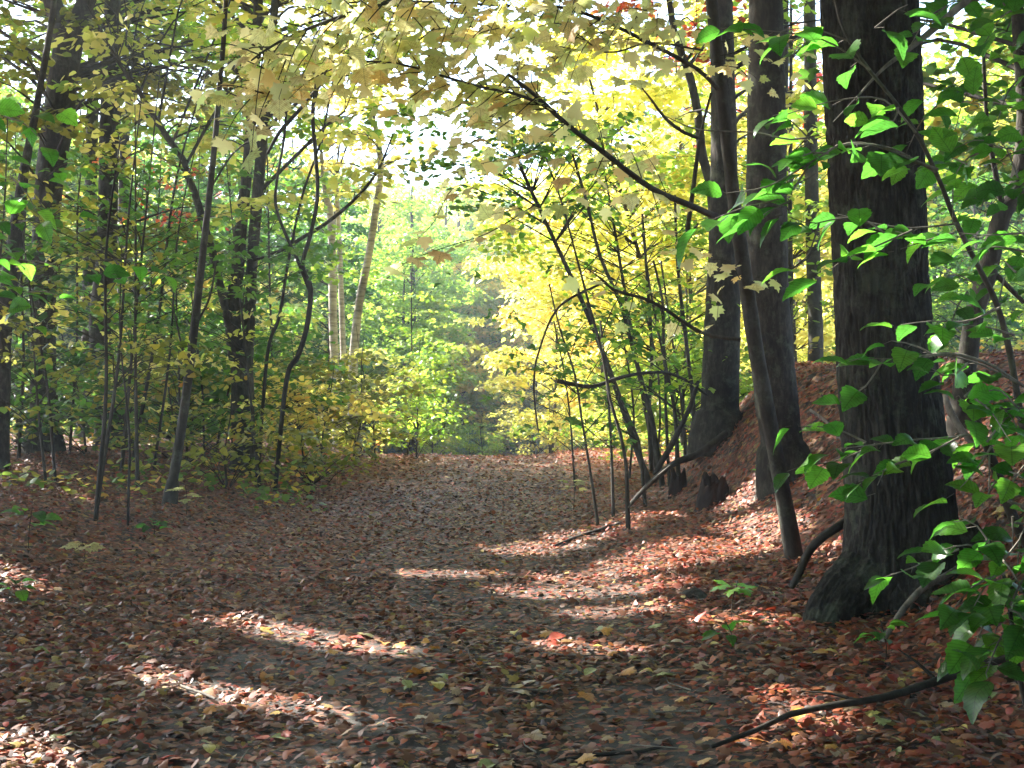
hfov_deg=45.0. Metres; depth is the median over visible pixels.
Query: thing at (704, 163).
maple tree
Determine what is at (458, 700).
fallen leaf
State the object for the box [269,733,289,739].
fallen leaf
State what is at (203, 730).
fallen leaf
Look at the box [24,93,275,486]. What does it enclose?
young maple
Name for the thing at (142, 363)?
young tree
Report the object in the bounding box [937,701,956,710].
fallen leaf
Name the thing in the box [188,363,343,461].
bush
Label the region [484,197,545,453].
forest tree
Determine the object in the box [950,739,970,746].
fallen leaf
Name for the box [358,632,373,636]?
fallen leaf
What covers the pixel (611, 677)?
fallen leaf
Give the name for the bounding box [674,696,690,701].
fallen leaf
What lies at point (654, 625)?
fallen leaf
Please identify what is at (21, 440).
bush
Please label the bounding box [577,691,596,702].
fallen leaf
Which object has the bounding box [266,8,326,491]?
maple
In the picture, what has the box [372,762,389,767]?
fallen leaf
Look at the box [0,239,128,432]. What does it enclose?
young maple
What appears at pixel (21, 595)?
seedling
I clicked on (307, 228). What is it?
forest tree
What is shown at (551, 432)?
shrub
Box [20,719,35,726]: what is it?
fallen leaf
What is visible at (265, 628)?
fallen leaf
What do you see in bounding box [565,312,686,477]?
young maple
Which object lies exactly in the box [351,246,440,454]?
forest tree
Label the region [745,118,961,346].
forest tree
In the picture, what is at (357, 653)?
fallen leaf
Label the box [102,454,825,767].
path
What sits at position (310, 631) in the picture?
fallen leaf
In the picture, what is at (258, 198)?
twin maple
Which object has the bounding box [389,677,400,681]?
fallen leaf
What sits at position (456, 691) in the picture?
fallen leaf
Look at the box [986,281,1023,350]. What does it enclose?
young tree
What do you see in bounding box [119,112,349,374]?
young maple
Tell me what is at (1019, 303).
young tree
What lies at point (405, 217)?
forest tree
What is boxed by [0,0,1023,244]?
sky
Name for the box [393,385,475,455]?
young tree
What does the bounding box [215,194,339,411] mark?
forest tree
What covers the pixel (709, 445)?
fallen branch
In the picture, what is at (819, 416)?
fallen branch
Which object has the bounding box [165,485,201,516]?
seedling
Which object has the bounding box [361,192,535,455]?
forest tree
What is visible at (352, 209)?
forest tree
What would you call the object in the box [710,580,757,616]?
seedling
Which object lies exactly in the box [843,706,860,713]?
fallen leaf
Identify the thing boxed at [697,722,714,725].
fallen leaf
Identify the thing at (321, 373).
bush
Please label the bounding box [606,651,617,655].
fallen leaf
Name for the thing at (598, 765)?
fallen leaf
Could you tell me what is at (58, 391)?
bush
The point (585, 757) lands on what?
fallen leaf
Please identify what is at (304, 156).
birch tree
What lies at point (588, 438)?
young tree
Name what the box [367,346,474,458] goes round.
bush
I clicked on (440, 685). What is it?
fallen leaf
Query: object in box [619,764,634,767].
fallen leaf
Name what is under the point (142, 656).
fallen leaf
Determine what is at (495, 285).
forest tree
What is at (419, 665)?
fallen leaf
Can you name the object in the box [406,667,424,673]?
fallen leaf
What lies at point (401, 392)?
bush
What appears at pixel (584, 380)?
young tree
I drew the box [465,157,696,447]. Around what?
maple tree
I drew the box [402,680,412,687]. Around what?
fallen leaf
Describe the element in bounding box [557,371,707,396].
fallen branch
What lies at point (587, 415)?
shrub
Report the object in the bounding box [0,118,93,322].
young maple
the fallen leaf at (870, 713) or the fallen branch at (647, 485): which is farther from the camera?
the fallen branch at (647, 485)
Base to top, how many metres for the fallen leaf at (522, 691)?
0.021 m
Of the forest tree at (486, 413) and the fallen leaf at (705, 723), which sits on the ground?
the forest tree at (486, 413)
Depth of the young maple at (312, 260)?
20.35 m
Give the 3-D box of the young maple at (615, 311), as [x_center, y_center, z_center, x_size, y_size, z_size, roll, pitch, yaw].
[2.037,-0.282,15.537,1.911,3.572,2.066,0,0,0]
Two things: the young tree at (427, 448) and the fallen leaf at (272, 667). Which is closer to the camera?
the fallen leaf at (272, 667)
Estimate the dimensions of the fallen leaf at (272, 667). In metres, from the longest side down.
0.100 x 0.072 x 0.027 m
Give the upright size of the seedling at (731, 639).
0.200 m
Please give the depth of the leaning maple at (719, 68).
7.72 m
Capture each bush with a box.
[0,338,133,450]
[10,330,145,448]
[11,305,177,438]
[11,326,87,405]
[18,335,266,452]
[25,294,226,422]
[27,358,298,467]
[94,324,295,459]
[110,390,334,489]
[115,350,254,433]
[159,315,345,427]
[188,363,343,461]
[200,414,388,485]
[253,330,392,456]
[254,362,401,470]
[275,329,431,460]
[293,327,436,459]
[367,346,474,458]
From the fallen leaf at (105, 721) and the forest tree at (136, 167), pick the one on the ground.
the forest tree at (136, 167)
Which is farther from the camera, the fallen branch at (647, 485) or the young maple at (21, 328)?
the young maple at (21, 328)
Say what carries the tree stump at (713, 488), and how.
on the ground
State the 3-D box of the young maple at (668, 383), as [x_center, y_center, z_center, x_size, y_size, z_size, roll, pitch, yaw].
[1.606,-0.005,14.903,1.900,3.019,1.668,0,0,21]
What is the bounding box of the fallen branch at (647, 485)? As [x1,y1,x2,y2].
[628,465,670,507]
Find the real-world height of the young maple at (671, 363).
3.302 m
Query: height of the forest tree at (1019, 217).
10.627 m
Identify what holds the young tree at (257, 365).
on the ground
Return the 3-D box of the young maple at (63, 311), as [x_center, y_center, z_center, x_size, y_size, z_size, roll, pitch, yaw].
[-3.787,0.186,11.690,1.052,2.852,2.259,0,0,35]
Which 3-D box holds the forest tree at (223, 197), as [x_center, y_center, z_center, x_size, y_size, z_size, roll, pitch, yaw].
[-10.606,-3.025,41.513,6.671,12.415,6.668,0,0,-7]
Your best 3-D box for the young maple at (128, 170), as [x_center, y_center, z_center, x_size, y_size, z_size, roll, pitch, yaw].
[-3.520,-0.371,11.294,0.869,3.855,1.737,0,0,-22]
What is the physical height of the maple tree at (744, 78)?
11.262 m
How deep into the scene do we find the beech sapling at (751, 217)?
5.11 m
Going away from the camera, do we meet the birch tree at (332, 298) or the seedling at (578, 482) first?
the seedling at (578, 482)
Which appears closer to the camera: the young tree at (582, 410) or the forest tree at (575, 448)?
the young tree at (582, 410)
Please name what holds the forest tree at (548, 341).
on the ground
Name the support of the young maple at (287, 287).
on the ground
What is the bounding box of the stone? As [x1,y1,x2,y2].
[679,587,709,601]
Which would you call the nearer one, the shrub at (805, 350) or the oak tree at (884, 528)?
the oak tree at (884, 528)
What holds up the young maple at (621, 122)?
on the ground
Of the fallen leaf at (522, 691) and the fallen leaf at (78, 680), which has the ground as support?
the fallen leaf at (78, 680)
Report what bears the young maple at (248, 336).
on the ground
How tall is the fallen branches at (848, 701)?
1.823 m
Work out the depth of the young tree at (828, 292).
29.97 m
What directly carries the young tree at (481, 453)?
on the ground
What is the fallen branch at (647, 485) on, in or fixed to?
on the ground
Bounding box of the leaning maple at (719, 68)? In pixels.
[175,0,817,562]
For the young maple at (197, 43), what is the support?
on the ground
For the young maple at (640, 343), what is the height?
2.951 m
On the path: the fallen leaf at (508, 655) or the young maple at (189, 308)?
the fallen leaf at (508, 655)
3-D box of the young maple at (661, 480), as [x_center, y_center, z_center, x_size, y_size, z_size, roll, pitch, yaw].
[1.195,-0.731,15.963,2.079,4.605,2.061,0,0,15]
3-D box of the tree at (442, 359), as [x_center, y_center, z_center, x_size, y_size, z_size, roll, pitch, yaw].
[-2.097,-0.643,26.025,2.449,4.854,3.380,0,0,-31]
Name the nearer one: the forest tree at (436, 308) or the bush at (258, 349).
the bush at (258, 349)
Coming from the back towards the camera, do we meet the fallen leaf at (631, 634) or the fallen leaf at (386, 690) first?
the fallen leaf at (631, 634)
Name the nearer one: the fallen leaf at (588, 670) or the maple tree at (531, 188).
the fallen leaf at (588, 670)
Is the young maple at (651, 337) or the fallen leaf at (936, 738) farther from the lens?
the young maple at (651, 337)
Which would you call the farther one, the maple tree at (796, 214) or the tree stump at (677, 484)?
the maple tree at (796, 214)
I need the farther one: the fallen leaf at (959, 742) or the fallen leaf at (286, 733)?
the fallen leaf at (286, 733)
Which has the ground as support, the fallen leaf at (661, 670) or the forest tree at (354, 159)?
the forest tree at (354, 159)
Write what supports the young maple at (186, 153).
on the ground
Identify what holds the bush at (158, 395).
on the ground
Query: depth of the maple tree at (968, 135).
15.73 m
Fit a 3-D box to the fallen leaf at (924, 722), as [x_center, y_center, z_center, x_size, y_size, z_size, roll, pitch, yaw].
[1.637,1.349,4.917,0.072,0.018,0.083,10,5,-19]
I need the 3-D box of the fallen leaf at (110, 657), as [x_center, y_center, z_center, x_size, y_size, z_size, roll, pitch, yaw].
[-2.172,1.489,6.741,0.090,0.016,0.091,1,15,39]
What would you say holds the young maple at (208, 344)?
on the ground
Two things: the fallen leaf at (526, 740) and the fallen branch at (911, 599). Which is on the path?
the fallen leaf at (526, 740)
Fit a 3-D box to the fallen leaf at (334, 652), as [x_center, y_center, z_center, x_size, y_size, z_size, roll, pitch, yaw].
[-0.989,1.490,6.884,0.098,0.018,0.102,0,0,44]
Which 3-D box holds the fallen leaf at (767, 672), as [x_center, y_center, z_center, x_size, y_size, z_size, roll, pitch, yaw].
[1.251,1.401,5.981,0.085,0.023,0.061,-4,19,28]
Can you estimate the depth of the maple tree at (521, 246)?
19.50 m
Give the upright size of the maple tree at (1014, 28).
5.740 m
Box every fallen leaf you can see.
[15,637,30,643]
[16,699,30,701]
[20,676,31,682]
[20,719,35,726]
[34,646,49,653]
[34,671,51,679]
[45,682,60,690]
[47,734,61,740]
[62,731,83,735]
[71,676,93,683]
[90,762,106,767]
[101,718,117,724]
[103,654,118,660]
[109,679,126,686]
[134,655,151,660]
[194,726,214,735]
[195,687,215,696]
[202,704,217,713]
[203,744,215,753]
[237,703,248,710]
[259,627,270,631]
[259,671,273,682]
[260,665,274,671]
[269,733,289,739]
[279,729,291,738]
[304,629,315,635]
[325,649,342,654]
[351,650,365,655]
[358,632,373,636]
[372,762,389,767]
[380,687,391,692]
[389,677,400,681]
[392,641,406,647]
[395,651,411,654]
[398,730,419,737]
[401,703,419,706]
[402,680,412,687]
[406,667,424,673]
[410,663,426,668]
[414,715,426,718]
[420,667,433,672]
[421,638,428,642]
[424,712,440,722]
[431,681,444,689]
[438,673,447,678]
[446,697,463,703]
[449,687,461,695]
[452,628,466,633]
[477,758,494,767]
[496,758,513,767]
[504,652,514,658]
[510,689,531,694]
[519,738,536,742]
[522,729,546,742]
[539,630,552,637]
[549,632,565,638]
[561,639,573,641]
[575,753,598,763]
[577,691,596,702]
[584,667,596,674]
[589,763,612,767]
[601,627,612,635]
[605,673,620,682]
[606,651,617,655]
[619,666,635,675]
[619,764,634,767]
[624,632,636,636]
[648,623,661,627]
[651,672,674,676]
[653,668,668,672]
[655,685,671,692]
[661,705,677,714]
[669,638,684,643]
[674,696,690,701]
[693,661,710,670]
[694,612,704,621]
[696,757,712,764]
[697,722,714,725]
[701,737,716,741]
[745,737,769,742]
[763,668,777,675]
[770,738,795,748]
[792,708,805,721]
[800,663,816,666]
[813,648,827,653]
[824,648,838,654]
[825,744,837,749]
[830,750,839,756]
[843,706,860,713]
[856,683,878,691]
[864,710,880,717]
[873,718,891,725]
[890,746,901,754]
[893,677,910,681]
[911,667,926,676]
[916,720,931,726]
[921,736,946,745]
[928,736,940,741]
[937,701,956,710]
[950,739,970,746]
[951,705,961,712]
[987,692,996,700]
[990,732,1011,739]
[994,505,1003,515]
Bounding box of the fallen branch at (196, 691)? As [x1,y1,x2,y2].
[169,681,215,699]
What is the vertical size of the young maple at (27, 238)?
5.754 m
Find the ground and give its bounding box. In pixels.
[0,354,1023,767]
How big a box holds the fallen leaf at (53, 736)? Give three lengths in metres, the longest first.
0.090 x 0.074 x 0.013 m
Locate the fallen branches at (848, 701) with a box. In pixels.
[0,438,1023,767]
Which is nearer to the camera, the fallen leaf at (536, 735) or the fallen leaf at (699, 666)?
the fallen leaf at (536, 735)
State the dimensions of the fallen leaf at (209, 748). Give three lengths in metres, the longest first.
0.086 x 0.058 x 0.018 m
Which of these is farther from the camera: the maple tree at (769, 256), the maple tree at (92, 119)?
the maple tree at (92, 119)
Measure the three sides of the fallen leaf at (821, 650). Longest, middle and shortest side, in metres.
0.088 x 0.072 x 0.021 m
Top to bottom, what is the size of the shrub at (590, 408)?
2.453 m
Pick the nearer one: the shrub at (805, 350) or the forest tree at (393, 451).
the shrub at (805, 350)
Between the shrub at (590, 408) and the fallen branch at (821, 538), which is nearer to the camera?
the fallen branch at (821, 538)
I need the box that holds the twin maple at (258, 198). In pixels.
[51,0,455,476]
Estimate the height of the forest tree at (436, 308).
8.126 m
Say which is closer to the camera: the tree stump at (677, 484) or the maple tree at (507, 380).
the tree stump at (677, 484)
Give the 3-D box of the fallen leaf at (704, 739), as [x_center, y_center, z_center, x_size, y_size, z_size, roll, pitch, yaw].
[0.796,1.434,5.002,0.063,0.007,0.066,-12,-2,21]
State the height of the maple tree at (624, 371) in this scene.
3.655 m
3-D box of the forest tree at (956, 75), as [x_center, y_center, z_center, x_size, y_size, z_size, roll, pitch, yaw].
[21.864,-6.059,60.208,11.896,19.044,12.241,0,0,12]
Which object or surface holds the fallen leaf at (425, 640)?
on the path
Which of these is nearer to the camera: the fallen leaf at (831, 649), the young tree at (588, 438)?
the fallen leaf at (831, 649)
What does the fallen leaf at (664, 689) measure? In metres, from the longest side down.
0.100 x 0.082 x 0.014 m
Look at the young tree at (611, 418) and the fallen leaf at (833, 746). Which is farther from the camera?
the young tree at (611, 418)
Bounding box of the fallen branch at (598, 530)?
[553,521,622,546]
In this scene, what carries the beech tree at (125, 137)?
on the ground
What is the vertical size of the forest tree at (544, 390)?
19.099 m
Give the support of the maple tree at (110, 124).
on the ground
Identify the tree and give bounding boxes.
[0,0,56,469]
[0,0,248,455]
[0,0,263,439]
[0,0,372,450]
[0,71,79,379]
[0,81,97,429]
[0,99,173,385]
[3,0,216,386]
[27,121,188,360]
[32,113,172,278]
[55,322,144,430]
[111,66,323,433]
[114,326,175,433]
[128,125,271,432]
[129,201,274,411]
[139,259,298,433]
[178,0,710,175]
[178,255,358,435]
[214,138,389,435]
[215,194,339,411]
[261,194,381,412]
[265,87,385,449]
[265,301,373,427]
[268,97,400,427]
[289,151,398,431]
[299,70,438,455]
[325,175,493,455]
[325,184,471,452]
[342,179,504,453]
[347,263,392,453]
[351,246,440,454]
[359,271,464,453]
[360,250,470,455]
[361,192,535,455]
[364,181,511,424]
[368,24,669,486]
[382,180,538,450]
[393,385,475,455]
[417,425,462,453]
[431,351,504,453]
[434,172,548,428]
[443,425,493,455]
[451,15,746,455]
[451,221,639,451]
[458,419,506,455]
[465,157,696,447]
[467,116,710,468]
[470,287,552,455]
[483,373,576,454]
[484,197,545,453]
[500,0,829,428]
[503,329,545,454]
[511,177,644,449]
[512,169,670,447]
[533,220,629,450]
[537,327,646,448]
[545,324,671,444]
[548,290,702,448]
[560,379,647,449]
[573,325,664,450]
[580,93,746,449]
[581,271,753,451]
[585,121,795,427]
[590,0,793,233]
[594,252,744,435]
[622,0,930,334]
[627,2,951,364]
[638,11,823,156]
[645,0,926,456]
[682,112,831,385]
[685,221,833,396]
[688,334,804,410]
[698,221,834,366]
[745,0,810,502]
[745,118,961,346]
[783,0,788,133]
[783,7,1023,436]
[797,248,965,360]
[799,90,957,329]
[802,0,991,628]
[803,0,823,362]
[921,0,1023,182]
[922,3,1023,299]
[923,65,1018,349]
[924,17,1023,351]
[925,114,1023,349]
[926,158,1017,352]
[928,160,1023,350]
[928,244,1012,351]
[942,209,1023,346]
[948,259,1015,351]
[956,299,1022,351]
[962,21,1022,315]
[980,119,1023,315]
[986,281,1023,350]
[988,223,1023,347]
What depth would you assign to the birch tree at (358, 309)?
23.93 m
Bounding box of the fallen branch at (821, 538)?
[789,518,843,588]
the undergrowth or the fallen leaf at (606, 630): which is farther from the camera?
the undergrowth
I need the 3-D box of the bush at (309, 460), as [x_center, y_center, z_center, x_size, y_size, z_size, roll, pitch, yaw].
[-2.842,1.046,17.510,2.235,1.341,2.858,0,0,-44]
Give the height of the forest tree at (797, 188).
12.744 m
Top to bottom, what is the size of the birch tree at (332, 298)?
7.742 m
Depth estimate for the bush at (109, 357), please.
19.49 m
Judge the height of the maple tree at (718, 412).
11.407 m
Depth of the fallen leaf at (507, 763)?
4.90 m
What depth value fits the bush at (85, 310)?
22.34 m
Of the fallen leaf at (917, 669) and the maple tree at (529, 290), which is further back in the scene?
the maple tree at (529, 290)
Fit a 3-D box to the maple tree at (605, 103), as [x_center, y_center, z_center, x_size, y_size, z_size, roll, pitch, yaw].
[1.858,-2.772,22.544,5.866,8.864,5.012,0,0,-11]
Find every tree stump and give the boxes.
[668,468,686,498]
[693,471,728,514]
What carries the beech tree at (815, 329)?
on the ground
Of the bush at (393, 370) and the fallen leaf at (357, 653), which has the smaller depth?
the fallen leaf at (357, 653)
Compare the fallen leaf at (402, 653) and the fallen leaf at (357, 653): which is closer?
the fallen leaf at (402, 653)
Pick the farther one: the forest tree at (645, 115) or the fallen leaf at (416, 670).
the forest tree at (645, 115)
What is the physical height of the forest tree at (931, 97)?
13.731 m
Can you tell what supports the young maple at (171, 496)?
on the ground
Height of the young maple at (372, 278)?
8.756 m
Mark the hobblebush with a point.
(972, 689)
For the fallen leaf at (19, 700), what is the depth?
5.81 m
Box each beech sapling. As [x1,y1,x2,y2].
[0,98,188,335]
[665,0,1023,459]
[773,340,1023,608]
[833,0,1023,351]
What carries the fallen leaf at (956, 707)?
on the ground
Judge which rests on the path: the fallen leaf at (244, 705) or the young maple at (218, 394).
the fallen leaf at (244, 705)
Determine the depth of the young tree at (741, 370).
34.14 m
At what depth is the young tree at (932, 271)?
29.96 m
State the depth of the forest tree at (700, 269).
34.64 m
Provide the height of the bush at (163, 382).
2.050 m
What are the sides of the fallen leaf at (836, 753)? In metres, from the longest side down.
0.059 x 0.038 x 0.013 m
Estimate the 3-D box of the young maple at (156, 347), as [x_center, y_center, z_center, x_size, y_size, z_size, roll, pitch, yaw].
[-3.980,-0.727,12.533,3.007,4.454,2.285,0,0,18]
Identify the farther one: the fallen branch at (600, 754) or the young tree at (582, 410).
the young tree at (582, 410)
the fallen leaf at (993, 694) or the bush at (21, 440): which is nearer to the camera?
the fallen leaf at (993, 694)
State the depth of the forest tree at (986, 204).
35.52 m
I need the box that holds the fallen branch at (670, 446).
[652,380,699,474]
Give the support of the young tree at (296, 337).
on the ground
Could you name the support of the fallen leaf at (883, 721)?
on the ground
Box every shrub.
[485,400,600,452]
[487,398,640,449]
[542,392,689,448]
[573,320,751,449]
[642,346,752,435]
[664,330,834,413]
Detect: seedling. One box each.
[0,578,38,600]
[1,505,61,552]
[59,541,104,560]
[134,517,170,537]
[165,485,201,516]
[558,479,586,509]
[702,620,752,648]
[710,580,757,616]
[854,619,908,668]
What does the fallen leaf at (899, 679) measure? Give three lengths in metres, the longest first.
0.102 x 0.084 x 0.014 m
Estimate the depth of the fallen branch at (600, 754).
4.96 m
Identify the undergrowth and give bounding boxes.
[0,336,1023,512]
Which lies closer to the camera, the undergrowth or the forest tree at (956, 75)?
the undergrowth
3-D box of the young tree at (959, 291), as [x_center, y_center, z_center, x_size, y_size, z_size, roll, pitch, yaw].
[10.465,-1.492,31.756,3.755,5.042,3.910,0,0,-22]
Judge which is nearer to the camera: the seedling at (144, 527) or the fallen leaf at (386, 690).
the fallen leaf at (386, 690)
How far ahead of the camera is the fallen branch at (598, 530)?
11.84 m
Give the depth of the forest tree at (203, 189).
33.28 m
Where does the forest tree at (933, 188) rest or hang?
on the ground
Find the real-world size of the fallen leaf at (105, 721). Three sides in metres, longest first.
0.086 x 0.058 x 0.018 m
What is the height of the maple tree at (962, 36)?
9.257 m
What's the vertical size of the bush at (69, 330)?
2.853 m
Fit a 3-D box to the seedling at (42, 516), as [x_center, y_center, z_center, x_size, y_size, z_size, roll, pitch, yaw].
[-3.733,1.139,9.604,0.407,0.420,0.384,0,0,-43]
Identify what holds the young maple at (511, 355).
on the ground
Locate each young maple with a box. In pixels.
[0,87,229,503]
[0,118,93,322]
[0,132,155,443]
[0,164,99,459]
[0,220,103,483]
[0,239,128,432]
[0,253,226,528]
[0,256,176,481]
[2,71,301,472]
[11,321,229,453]
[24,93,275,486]
[26,111,131,453]
[56,141,267,363]
[68,149,352,444]
[72,137,181,524]
[85,222,318,423]
[92,120,229,430]
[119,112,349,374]
[121,125,249,470]
[122,62,224,457]
[131,154,354,487]
[131,243,236,465]
[146,345,349,448]
[161,0,307,506]
[162,104,368,446]
[192,17,452,487]
[214,138,315,452]
[225,105,414,433]
[434,270,675,525]
[473,307,641,490]
[482,119,684,529]
[509,141,674,488]
[527,309,672,519]
[542,302,676,506]
[552,260,715,475]
[553,285,701,483]
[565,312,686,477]
[579,260,704,454]
[602,213,708,472]
[604,215,751,486]
[640,195,741,421]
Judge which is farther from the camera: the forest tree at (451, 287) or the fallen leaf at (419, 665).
the forest tree at (451, 287)
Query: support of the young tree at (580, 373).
on the ground
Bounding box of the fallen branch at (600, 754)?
[558,745,664,761]
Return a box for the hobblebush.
[864,516,1023,724]
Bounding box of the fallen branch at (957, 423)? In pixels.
[942,394,979,449]
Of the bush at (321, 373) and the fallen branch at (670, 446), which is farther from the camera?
the bush at (321, 373)
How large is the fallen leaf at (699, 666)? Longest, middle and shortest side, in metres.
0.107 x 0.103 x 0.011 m
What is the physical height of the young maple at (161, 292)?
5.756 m
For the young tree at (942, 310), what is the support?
on the ground
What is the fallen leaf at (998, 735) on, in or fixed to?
on the ground
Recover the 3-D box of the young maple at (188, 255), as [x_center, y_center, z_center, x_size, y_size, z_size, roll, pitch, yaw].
[-4.586,-1.252,15.400,3.453,5.254,3.246,0,0,-36]
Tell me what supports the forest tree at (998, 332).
on the ground
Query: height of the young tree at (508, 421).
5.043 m
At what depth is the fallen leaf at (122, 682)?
6.16 m
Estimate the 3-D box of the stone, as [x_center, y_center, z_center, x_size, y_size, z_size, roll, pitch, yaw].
[1.209,1.412,8.153,0.195,0.141,0.163,0,0,0]
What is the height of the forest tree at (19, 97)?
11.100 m
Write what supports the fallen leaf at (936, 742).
on the ground
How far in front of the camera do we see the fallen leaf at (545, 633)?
7.23 m
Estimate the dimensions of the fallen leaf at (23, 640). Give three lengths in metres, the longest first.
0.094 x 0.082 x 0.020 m
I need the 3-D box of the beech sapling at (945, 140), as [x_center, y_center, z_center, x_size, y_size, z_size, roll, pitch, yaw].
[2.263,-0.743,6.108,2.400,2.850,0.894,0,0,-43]
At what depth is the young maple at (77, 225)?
17.98 m
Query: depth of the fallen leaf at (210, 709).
5.65 m
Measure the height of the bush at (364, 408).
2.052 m
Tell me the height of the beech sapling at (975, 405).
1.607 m
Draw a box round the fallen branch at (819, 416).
[809,409,840,439]
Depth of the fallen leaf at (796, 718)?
5.13 m
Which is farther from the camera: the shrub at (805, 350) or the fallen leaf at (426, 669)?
the shrub at (805, 350)
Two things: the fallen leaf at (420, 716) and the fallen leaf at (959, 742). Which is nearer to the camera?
the fallen leaf at (959, 742)
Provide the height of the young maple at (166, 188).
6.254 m
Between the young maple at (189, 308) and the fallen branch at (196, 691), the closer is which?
the fallen branch at (196, 691)
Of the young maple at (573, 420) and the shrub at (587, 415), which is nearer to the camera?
the young maple at (573, 420)
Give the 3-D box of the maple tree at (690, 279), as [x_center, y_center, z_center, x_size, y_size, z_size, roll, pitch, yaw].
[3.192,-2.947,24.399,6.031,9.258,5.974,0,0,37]
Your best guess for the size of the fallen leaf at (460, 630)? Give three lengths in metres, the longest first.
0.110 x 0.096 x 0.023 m
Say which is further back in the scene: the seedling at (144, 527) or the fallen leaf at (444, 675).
the seedling at (144, 527)
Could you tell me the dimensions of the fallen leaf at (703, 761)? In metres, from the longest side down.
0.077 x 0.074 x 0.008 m
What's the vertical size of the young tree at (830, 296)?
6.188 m
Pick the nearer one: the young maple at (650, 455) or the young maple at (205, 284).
the young maple at (650, 455)
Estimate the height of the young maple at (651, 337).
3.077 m
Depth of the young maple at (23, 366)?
16.98 m
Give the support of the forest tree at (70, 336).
on the ground
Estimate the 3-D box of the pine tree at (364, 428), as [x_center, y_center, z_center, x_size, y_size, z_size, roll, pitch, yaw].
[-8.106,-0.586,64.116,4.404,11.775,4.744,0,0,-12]
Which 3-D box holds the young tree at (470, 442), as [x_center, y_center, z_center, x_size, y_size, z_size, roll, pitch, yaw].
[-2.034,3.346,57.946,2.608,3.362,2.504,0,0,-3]
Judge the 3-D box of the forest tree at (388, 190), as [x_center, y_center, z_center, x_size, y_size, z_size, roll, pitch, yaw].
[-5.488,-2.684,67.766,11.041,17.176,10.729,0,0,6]
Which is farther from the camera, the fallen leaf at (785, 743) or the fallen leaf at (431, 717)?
the fallen leaf at (431, 717)
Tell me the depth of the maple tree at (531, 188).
16.98 m
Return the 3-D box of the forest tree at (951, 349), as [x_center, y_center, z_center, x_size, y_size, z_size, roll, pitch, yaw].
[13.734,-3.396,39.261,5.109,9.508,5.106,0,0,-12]
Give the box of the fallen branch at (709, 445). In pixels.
[630,430,727,505]
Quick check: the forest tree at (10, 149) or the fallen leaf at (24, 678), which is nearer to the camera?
the fallen leaf at (24, 678)
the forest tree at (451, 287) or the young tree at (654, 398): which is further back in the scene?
the forest tree at (451, 287)
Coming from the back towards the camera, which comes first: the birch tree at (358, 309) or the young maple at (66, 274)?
the birch tree at (358, 309)
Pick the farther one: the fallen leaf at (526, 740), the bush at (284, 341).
the bush at (284, 341)
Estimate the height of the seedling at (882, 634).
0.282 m
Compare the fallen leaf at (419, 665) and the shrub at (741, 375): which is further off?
the shrub at (741, 375)
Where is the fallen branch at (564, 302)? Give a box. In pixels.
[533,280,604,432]
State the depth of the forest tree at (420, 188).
82.18 m
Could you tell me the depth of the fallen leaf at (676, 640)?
6.81 m
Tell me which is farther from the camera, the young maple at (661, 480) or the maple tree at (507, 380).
the maple tree at (507, 380)
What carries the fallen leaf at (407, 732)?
on the path
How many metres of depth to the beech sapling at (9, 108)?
6.93 m
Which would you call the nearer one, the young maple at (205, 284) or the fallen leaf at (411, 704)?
the fallen leaf at (411, 704)
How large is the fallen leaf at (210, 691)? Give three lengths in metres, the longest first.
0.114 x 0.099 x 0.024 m
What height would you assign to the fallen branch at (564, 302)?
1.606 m
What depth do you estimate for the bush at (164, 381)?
21.59 m
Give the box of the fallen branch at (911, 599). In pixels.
[879,565,956,643]
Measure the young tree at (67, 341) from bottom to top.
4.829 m
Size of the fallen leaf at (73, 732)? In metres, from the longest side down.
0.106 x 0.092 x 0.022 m
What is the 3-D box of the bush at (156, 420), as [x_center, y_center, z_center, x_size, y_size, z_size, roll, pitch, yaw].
[-4.638,0.480,16.824,3.618,1.848,2.540,0,0,-18]
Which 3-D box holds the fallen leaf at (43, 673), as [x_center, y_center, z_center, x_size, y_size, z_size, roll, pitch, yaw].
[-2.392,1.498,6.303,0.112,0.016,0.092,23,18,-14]
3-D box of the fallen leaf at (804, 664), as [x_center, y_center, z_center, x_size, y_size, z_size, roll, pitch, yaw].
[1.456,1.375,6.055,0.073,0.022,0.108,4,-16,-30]
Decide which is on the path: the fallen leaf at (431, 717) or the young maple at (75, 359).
the fallen leaf at (431, 717)
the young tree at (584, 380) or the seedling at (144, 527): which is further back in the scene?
the young tree at (584, 380)
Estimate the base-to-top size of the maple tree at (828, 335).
9.759 m

